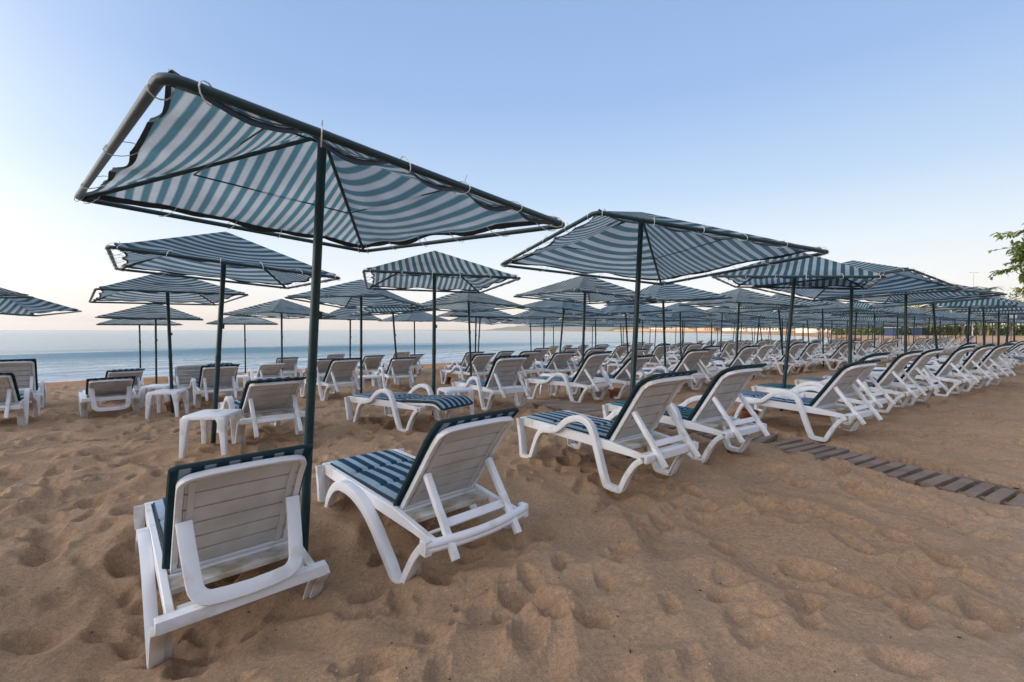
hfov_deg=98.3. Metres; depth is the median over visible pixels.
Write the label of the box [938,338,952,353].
sun lounger
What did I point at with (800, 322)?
beach umbrella
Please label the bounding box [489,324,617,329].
mountains
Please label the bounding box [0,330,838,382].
sea water
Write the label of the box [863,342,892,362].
sun lounger
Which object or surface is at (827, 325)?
beach umbrella
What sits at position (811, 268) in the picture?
beach umbrella
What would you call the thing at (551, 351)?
sun lounger
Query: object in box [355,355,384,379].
sun lounger
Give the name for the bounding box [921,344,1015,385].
sun lounger
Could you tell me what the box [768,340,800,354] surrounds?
sun lounger
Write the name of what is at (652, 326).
beach umbrella
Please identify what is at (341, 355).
sun lounger
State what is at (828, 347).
sun lounger
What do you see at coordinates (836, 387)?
sun lounger
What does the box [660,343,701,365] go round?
sun lounger
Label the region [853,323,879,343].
beach umbrella
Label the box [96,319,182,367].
beach umbrella
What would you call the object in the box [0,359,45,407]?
sun lounger
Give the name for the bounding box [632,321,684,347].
beach umbrella
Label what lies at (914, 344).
sun lounger
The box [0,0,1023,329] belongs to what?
sky
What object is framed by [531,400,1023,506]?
wooden walkway
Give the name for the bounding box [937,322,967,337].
beach umbrella
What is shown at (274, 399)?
sun lounger
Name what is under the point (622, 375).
sun lounger
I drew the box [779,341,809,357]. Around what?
sun lounger
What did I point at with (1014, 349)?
sun lounger
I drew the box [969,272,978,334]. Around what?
street lamp
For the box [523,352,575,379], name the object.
sun lounger
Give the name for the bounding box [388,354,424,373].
sun lounger
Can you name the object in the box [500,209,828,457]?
beach umbrella
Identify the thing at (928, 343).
sun lounger
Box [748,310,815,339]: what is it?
beach umbrella
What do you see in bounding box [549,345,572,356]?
sun lounger
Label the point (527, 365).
sun lounger
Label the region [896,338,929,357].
sun lounger
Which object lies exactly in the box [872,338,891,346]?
sun lounger
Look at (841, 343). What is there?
sun lounger
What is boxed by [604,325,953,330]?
headland
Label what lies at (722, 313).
beach umbrella
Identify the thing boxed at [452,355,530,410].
sun lounger
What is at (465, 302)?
beach umbrella
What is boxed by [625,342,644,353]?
sun lounger
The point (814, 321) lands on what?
beach umbrella
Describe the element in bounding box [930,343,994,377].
sun lounger
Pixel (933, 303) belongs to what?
beach umbrella
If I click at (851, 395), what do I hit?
sun lounger
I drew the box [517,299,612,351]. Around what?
beach umbrella
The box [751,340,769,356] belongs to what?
sun lounger
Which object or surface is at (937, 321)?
beach umbrella
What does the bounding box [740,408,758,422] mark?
clay pot
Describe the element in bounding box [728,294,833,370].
beach umbrella
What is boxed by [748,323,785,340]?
beach umbrella
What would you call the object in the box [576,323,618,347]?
beach umbrella
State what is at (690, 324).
beach umbrella
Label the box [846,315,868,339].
beach umbrella
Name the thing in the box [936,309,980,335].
bushy tree
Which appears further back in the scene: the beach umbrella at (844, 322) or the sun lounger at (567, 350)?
the beach umbrella at (844, 322)
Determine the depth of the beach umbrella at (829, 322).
33.28 m
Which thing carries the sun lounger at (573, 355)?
on the ground
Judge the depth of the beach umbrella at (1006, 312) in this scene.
19.12 m
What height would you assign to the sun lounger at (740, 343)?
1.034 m
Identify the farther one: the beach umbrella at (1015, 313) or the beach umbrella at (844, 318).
the beach umbrella at (844, 318)
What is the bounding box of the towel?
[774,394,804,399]
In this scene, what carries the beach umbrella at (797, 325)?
on the ground
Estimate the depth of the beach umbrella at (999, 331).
40.16 m
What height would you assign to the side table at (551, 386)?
0.480 m
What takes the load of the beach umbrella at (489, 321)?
on the ground
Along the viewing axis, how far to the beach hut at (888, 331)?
127.31 m
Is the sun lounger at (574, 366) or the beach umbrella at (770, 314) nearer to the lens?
the sun lounger at (574, 366)
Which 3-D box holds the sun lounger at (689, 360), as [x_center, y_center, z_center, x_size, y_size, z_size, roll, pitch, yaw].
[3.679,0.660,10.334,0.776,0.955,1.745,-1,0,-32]
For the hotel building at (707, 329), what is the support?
on the ground
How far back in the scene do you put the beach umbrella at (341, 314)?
14.71 m
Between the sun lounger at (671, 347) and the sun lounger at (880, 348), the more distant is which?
the sun lounger at (671, 347)
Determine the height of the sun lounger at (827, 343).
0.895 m
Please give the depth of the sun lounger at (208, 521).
2.30 m
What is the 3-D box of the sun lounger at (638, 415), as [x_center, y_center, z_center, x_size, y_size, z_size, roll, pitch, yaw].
[0.874,0.739,4.269,0.776,1.008,1.728,-1,2,-37]
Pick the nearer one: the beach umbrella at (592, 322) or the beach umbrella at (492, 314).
the beach umbrella at (492, 314)
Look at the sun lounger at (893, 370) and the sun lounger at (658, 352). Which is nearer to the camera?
the sun lounger at (893, 370)
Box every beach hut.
[884,327,900,335]
[910,327,926,334]
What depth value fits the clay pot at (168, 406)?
8.14 m
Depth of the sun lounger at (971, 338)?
28.97 m
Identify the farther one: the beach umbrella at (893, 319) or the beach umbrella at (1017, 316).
the beach umbrella at (893, 319)
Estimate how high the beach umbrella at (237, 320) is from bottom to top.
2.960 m
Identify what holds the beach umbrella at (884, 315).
on the ground
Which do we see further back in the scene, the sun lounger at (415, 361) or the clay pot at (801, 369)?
the sun lounger at (415, 361)
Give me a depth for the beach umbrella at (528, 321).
21.17 m
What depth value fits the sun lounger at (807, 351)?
14.51 m
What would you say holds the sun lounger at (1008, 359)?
on the ground
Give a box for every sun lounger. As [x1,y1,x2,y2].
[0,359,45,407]
[0,372,39,425]
[78,376,139,417]
[97,368,146,403]
[134,444,329,668]
[168,364,212,400]
[187,364,242,408]
[216,376,305,443]
[243,363,286,386]
[276,357,299,376]
[300,358,337,376]
[300,358,362,400]
[315,408,527,583]
[321,353,344,376]
[344,383,472,431]
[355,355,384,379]
[371,357,416,388]
[381,351,412,369]
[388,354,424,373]
[440,353,495,383]
[444,352,483,377]
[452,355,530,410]
[487,350,540,383]
[487,351,514,367]
[516,370,700,492]
[520,354,575,377]
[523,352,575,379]
[524,351,613,402]
[534,348,549,371]
[544,346,558,358]
[544,348,578,363]
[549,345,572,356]
[564,348,604,373]
[569,355,655,398]
[570,344,608,366]
[571,345,587,360]
[597,349,646,373]
[602,363,769,463]
[607,345,628,366]
[621,343,653,357]
[621,344,670,367]
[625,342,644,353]
[636,349,709,392]
[652,344,678,352]
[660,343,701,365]
[666,344,688,355]
[666,345,720,386]
[672,342,690,356]
[675,357,724,363]
[706,345,760,379]
[712,342,735,361]
[716,341,743,360]
[716,345,776,377]
[719,343,752,354]
[734,359,882,441]
[745,342,807,374]
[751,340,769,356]
[751,341,785,357]
[751,352,895,424]
[762,341,822,372]
[768,340,776,349]
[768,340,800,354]
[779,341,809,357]
[793,342,854,369]
[794,340,821,356]
[794,350,926,412]
[806,340,861,366]
[811,340,848,354]
[813,341,838,352]
[818,339,834,346]
[823,348,947,405]
[824,339,874,363]
[852,341,896,360]
[856,338,878,346]
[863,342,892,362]
[868,338,902,359]
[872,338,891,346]
[872,346,979,396]
[886,342,976,381]
[892,338,924,358]
[894,338,934,356]
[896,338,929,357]
[907,344,998,391]
[915,337,946,353]
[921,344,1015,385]
[928,339,943,351]
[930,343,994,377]
[931,343,1013,370]
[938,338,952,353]
[941,336,955,352]
[941,352,1023,369]
[945,341,1019,370]
[946,336,961,351]
[950,336,970,345]
[953,335,977,350]
[968,341,1023,361]
[988,343,1023,367]
[1006,348,1023,364]
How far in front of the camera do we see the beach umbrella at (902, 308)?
21.83 m
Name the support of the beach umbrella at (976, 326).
on the ground
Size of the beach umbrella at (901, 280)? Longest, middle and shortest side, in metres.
2.960 x 2.419 x 2.418 m
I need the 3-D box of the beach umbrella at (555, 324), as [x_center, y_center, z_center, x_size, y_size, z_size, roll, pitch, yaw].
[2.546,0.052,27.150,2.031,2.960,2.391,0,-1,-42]
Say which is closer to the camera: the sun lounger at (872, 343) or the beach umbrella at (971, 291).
the beach umbrella at (971, 291)
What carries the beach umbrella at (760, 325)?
on the ground
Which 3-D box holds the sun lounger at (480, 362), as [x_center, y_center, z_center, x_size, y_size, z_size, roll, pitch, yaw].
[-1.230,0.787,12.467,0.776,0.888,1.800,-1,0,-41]
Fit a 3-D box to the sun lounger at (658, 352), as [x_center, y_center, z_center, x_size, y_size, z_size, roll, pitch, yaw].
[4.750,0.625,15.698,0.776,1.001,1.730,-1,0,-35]
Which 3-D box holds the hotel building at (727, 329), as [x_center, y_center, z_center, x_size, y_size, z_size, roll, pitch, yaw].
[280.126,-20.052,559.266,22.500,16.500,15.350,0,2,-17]
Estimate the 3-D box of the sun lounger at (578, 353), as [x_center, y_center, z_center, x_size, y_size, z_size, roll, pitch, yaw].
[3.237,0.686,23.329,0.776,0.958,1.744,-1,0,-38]
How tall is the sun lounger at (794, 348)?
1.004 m
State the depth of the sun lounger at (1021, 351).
17.23 m
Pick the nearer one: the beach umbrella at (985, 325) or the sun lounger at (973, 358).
the sun lounger at (973, 358)
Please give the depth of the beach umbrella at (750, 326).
32.84 m
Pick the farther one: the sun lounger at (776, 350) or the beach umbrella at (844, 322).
the beach umbrella at (844, 322)
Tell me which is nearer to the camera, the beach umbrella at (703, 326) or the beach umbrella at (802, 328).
the beach umbrella at (703, 326)
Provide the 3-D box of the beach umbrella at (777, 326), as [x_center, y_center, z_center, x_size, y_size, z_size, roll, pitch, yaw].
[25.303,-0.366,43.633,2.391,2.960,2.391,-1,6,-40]
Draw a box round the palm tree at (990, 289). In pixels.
[982,286,1005,335]
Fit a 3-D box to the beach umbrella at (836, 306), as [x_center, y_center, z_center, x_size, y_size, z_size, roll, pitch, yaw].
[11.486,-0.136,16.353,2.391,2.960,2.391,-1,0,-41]
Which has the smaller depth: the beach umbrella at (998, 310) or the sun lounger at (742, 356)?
the sun lounger at (742, 356)
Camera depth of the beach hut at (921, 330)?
128.91 m
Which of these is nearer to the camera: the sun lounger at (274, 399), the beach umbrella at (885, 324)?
the sun lounger at (274, 399)
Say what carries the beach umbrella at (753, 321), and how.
on the ground
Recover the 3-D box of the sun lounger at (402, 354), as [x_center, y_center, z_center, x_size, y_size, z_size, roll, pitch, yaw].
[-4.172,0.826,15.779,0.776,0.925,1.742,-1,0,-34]
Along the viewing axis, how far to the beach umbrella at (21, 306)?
9.06 m
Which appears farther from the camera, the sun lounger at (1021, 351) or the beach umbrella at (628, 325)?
the beach umbrella at (628, 325)
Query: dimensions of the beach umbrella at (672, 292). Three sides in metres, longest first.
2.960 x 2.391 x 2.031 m
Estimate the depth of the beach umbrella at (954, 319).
28.79 m
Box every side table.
[140,384,175,407]
[145,389,188,419]
[179,409,245,457]
[237,375,248,382]
[357,375,381,392]
[437,386,473,414]
[540,373,568,396]
[639,367,662,376]
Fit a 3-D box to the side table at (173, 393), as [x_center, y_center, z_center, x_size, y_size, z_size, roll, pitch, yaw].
[-6.050,1.110,7.781,0.484,0.480,0.484,0,2,-17]
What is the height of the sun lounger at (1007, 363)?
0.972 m
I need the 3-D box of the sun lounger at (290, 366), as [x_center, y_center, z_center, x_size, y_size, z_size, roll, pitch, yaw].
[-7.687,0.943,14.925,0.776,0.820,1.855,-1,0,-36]
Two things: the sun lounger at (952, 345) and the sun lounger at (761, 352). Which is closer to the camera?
the sun lounger at (761, 352)
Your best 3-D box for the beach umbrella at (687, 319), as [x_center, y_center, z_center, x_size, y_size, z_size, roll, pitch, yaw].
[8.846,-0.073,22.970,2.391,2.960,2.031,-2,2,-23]
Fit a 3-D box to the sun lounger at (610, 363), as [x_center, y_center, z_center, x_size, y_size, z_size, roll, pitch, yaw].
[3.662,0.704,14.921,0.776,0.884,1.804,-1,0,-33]
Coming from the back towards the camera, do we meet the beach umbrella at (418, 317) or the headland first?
the headland
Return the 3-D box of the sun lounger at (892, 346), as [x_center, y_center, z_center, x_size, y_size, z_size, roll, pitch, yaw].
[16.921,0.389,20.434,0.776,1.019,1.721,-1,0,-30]
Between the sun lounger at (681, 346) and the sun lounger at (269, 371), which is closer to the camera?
the sun lounger at (269, 371)
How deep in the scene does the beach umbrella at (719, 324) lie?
30.13 m
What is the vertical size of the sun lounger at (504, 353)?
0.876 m
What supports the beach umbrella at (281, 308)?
on the ground
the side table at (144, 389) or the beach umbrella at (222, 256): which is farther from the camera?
the side table at (144, 389)
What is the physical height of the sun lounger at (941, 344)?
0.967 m
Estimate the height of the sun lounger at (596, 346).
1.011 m
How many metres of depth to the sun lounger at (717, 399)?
4.58 m
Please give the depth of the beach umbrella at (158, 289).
7.96 m
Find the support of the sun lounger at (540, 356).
on the ground
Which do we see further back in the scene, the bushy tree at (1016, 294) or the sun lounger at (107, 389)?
the bushy tree at (1016, 294)
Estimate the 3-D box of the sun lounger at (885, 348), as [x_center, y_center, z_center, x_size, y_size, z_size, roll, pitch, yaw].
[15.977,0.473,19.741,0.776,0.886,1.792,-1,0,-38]
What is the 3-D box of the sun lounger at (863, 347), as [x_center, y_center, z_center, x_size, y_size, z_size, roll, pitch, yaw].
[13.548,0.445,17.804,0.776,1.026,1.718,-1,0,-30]
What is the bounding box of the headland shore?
[614,328,795,330]
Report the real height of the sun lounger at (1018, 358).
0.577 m
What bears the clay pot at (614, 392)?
on the ground
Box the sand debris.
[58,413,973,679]
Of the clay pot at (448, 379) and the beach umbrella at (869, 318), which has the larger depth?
the beach umbrella at (869, 318)
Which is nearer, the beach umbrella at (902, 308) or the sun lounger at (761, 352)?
the sun lounger at (761, 352)
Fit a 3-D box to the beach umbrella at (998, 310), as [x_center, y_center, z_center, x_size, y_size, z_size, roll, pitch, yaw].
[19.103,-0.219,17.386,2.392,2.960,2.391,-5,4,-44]
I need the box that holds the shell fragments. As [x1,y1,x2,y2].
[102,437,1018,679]
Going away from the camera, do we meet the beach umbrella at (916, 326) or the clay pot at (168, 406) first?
the clay pot at (168, 406)
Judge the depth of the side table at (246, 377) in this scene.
11.21 m
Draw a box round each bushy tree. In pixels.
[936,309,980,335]
[952,310,981,334]
[963,295,1017,335]
[982,298,1023,335]
[1000,289,1023,326]
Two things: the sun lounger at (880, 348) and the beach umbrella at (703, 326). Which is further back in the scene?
the beach umbrella at (703, 326)
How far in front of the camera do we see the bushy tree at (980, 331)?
117.81 m
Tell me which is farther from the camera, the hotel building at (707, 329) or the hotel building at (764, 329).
the hotel building at (707, 329)
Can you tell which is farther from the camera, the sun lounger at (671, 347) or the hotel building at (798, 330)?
the hotel building at (798, 330)
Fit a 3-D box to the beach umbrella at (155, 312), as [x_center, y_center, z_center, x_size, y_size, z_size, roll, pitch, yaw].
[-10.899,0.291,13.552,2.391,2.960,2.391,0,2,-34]
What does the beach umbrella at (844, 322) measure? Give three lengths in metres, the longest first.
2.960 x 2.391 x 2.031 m
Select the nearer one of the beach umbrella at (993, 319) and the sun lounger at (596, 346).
the sun lounger at (596, 346)
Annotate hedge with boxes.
[832,324,1023,335]
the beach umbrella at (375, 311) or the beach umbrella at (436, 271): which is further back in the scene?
the beach umbrella at (375, 311)
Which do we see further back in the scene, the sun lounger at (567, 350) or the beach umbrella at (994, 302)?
the sun lounger at (567, 350)
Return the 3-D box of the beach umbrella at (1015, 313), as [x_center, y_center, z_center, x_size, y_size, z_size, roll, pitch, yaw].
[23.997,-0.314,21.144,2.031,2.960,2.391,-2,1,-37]
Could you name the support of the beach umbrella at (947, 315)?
on the ground
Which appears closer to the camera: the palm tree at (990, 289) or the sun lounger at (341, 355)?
the sun lounger at (341, 355)
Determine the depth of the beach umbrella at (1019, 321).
40.95 m
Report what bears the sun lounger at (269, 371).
on the ground
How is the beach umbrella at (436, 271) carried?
on the ground
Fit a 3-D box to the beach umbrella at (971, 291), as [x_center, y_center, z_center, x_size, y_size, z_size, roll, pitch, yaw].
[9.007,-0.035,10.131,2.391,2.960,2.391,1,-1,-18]
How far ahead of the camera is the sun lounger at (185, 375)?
9.42 m
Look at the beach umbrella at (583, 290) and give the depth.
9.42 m
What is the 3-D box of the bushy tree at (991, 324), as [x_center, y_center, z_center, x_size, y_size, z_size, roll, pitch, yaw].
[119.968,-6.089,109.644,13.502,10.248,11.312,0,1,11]
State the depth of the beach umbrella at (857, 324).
36.78 m
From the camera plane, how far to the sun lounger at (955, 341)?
27.34 m
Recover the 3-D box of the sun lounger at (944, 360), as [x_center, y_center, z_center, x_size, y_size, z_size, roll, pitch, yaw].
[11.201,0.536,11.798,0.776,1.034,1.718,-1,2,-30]
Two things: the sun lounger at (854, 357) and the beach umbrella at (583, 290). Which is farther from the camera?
the sun lounger at (854, 357)
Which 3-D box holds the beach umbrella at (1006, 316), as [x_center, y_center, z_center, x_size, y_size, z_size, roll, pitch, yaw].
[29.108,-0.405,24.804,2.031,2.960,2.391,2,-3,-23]
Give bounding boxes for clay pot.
[164,401,181,410]
[443,376,451,383]
[607,388,620,398]
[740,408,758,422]
[794,366,803,372]
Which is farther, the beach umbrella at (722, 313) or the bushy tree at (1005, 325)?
the bushy tree at (1005, 325)
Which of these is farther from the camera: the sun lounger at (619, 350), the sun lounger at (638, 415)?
the sun lounger at (619, 350)
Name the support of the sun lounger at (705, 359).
on the ground
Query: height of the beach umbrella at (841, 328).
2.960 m
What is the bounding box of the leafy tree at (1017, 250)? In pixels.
[988,223,1023,294]
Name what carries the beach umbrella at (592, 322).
on the ground
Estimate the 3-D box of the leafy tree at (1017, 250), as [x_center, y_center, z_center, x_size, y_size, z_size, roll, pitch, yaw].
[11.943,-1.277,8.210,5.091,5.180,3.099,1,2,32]
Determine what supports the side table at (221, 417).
on the ground
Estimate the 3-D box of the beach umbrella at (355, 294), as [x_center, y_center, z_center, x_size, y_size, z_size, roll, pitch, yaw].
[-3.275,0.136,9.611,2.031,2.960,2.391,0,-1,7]
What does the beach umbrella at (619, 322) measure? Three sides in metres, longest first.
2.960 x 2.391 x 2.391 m
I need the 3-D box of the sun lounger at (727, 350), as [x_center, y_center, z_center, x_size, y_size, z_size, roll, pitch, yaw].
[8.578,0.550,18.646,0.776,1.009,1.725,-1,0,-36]
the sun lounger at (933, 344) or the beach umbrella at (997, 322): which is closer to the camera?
the sun lounger at (933, 344)
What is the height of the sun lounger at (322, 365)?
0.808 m
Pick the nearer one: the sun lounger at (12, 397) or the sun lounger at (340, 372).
the sun lounger at (12, 397)
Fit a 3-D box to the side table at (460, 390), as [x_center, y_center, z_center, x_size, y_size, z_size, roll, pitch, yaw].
[-0.930,1.011,7.228,0.483,0.480,0.483,-1,2,-29]
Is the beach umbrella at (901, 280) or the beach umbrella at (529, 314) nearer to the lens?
the beach umbrella at (901, 280)
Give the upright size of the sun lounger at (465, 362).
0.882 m
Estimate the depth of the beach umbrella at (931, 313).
23.65 m
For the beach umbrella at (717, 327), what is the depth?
37.10 m
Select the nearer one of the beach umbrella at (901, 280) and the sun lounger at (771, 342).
the beach umbrella at (901, 280)
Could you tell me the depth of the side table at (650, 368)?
11.20 m
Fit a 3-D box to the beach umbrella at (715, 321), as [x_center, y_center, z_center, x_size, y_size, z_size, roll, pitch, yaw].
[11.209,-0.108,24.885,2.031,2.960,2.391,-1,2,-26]
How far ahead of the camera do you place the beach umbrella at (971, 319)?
30.35 m
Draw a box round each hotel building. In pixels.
[697,327,720,330]
[722,328,744,330]
[747,328,779,330]
[796,328,834,332]
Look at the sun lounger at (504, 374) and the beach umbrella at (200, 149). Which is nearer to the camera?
the beach umbrella at (200, 149)
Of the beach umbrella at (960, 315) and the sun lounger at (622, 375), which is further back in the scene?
the beach umbrella at (960, 315)
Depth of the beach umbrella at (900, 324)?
44.61 m
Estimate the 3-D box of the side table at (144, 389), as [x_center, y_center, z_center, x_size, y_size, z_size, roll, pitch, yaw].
[-7.150,1.133,8.982,0.484,0.480,0.484,0,2,-17]
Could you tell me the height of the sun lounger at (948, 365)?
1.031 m
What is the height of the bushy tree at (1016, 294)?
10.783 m
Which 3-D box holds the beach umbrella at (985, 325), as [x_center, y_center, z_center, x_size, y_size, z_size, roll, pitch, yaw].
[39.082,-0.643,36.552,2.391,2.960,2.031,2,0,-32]
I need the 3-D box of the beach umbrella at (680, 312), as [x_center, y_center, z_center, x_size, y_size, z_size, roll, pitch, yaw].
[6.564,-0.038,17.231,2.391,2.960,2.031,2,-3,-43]
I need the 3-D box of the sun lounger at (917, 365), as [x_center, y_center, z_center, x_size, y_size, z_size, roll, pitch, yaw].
[7.090,0.626,8.468,0.776,1.022,1.723,-1,2,-34]
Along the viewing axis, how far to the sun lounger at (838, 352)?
15.30 m
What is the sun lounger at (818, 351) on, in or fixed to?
on the ground
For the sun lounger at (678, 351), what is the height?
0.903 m
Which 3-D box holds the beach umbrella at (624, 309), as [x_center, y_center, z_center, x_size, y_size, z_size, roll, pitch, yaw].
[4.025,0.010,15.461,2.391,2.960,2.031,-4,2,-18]
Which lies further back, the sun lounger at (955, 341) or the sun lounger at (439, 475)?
the sun lounger at (955, 341)
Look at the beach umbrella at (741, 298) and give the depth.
12.38 m
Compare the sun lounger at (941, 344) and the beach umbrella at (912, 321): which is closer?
the sun lounger at (941, 344)
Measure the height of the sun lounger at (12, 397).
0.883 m
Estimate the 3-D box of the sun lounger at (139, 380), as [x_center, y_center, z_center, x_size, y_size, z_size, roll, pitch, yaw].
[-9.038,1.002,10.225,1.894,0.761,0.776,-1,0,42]
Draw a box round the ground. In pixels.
[0,330,1023,681]
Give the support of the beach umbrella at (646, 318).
on the ground
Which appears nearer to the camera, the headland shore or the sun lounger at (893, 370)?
the sun lounger at (893, 370)
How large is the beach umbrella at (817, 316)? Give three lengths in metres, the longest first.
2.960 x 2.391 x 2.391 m
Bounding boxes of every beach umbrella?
[0,287,33,297]
[0,295,81,316]
[74,69,564,551]
[88,272,248,412]
[95,304,202,383]
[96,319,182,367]
[105,232,340,442]
[206,314,277,372]
[223,299,335,372]
[285,279,422,393]
[322,306,382,357]
[349,301,439,385]
[362,251,520,415]
[378,311,450,372]
[408,290,525,376]
[437,308,518,351]
[450,317,512,351]
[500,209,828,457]
[501,318,561,350]
[508,310,582,361]
[513,276,657,394]
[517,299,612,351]
[528,318,578,345]
[558,320,611,324]
[559,308,633,345]
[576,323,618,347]
[582,304,671,353]
[604,281,732,366]
[604,321,649,344]
[608,313,677,344]
[613,324,643,343]
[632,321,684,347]
[639,324,673,342]
[641,302,718,356]
[651,317,714,346]
[676,321,710,342]
[678,288,807,355]
[683,318,741,345]
[688,306,764,351]
[688,325,714,333]
[697,326,732,342]
[702,322,733,325]
[712,253,885,410]
[722,322,759,339]
[724,318,766,347]
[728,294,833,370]
[734,319,778,340]
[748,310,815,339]
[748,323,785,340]
[750,260,964,363]
[751,311,796,342]
[751,323,771,345]
[754,326,773,341]
[768,325,785,338]
[772,312,843,354]
[775,320,812,350]
[776,298,869,366]
[776,324,809,326]
[784,324,819,341]
[793,319,826,341]
[809,313,862,342]
[818,280,1007,368]
[818,324,834,338]
[819,320,842,345]
[825,301,901,353]
[830,304,922,347]
[832,321,854,337]
[834,325,854,337]
[842,321,872,339]
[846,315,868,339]
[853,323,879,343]
[857,317,908,339]
[861,316,889,338]
[862,306,932,355]
[866,294,1003,362]
[869,322,894,338]
[882,323,907,337]
[886,308,948,342]
[888,318,924,337]
[898,309,962,340]
[907,311,976,342]
[907,320,947,341]
[908,320,936,340]
[918,321,955,341]
[919,298,1019,355]
[923,312,985,348]
[929,297,1023,344]
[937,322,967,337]
[942,314,1001,342]
[943,313,991,343]
[951,316,1001,347]
[956,307,1023,345]
[971,311,1023,341]
[972,316,1005,343]
[975,312,1023,340]
[986,316,1009,342]
[988,317,1018,344]
[993,315,1022,318]
[995,314,1023,317]
[1005,319,1023,342]
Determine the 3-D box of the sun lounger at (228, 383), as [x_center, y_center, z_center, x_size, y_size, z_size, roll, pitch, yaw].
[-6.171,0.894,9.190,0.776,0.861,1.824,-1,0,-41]
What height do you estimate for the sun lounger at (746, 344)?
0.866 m
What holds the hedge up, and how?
on the ground
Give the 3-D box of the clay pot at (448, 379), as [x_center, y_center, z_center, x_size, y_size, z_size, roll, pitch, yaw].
[-1.900,1.150,12.933,0.276,0.207,0.276,0,1,0]
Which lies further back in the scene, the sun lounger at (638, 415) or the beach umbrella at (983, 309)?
the beach umbrella at (983, 309)
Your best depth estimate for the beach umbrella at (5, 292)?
7.54 m
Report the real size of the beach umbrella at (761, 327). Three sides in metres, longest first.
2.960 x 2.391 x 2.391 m
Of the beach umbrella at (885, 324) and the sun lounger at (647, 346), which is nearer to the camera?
the sun lounger at (647, 346)
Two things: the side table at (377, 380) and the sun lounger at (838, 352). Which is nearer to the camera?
the side table at (377, 380)
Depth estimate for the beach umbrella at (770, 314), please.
20.10 m
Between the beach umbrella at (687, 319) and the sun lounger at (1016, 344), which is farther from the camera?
the beach umbrella at (687, 319)
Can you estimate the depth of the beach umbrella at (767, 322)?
28.24 m
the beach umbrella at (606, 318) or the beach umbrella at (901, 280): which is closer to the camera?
the beach umbrella at (901, 280)
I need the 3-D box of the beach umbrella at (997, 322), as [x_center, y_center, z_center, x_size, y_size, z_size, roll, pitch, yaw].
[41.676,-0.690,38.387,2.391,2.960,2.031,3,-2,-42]
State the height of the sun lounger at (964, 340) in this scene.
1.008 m
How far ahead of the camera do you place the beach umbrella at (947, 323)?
39.71 m
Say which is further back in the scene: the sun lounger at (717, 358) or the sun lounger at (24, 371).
the sun lounger at (717, 358)
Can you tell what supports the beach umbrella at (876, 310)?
on the ground
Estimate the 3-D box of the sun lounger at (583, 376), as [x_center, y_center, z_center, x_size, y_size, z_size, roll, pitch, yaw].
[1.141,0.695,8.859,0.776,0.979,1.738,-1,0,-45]
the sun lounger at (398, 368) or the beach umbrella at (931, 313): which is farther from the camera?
the beach umbrella at (931, 313)

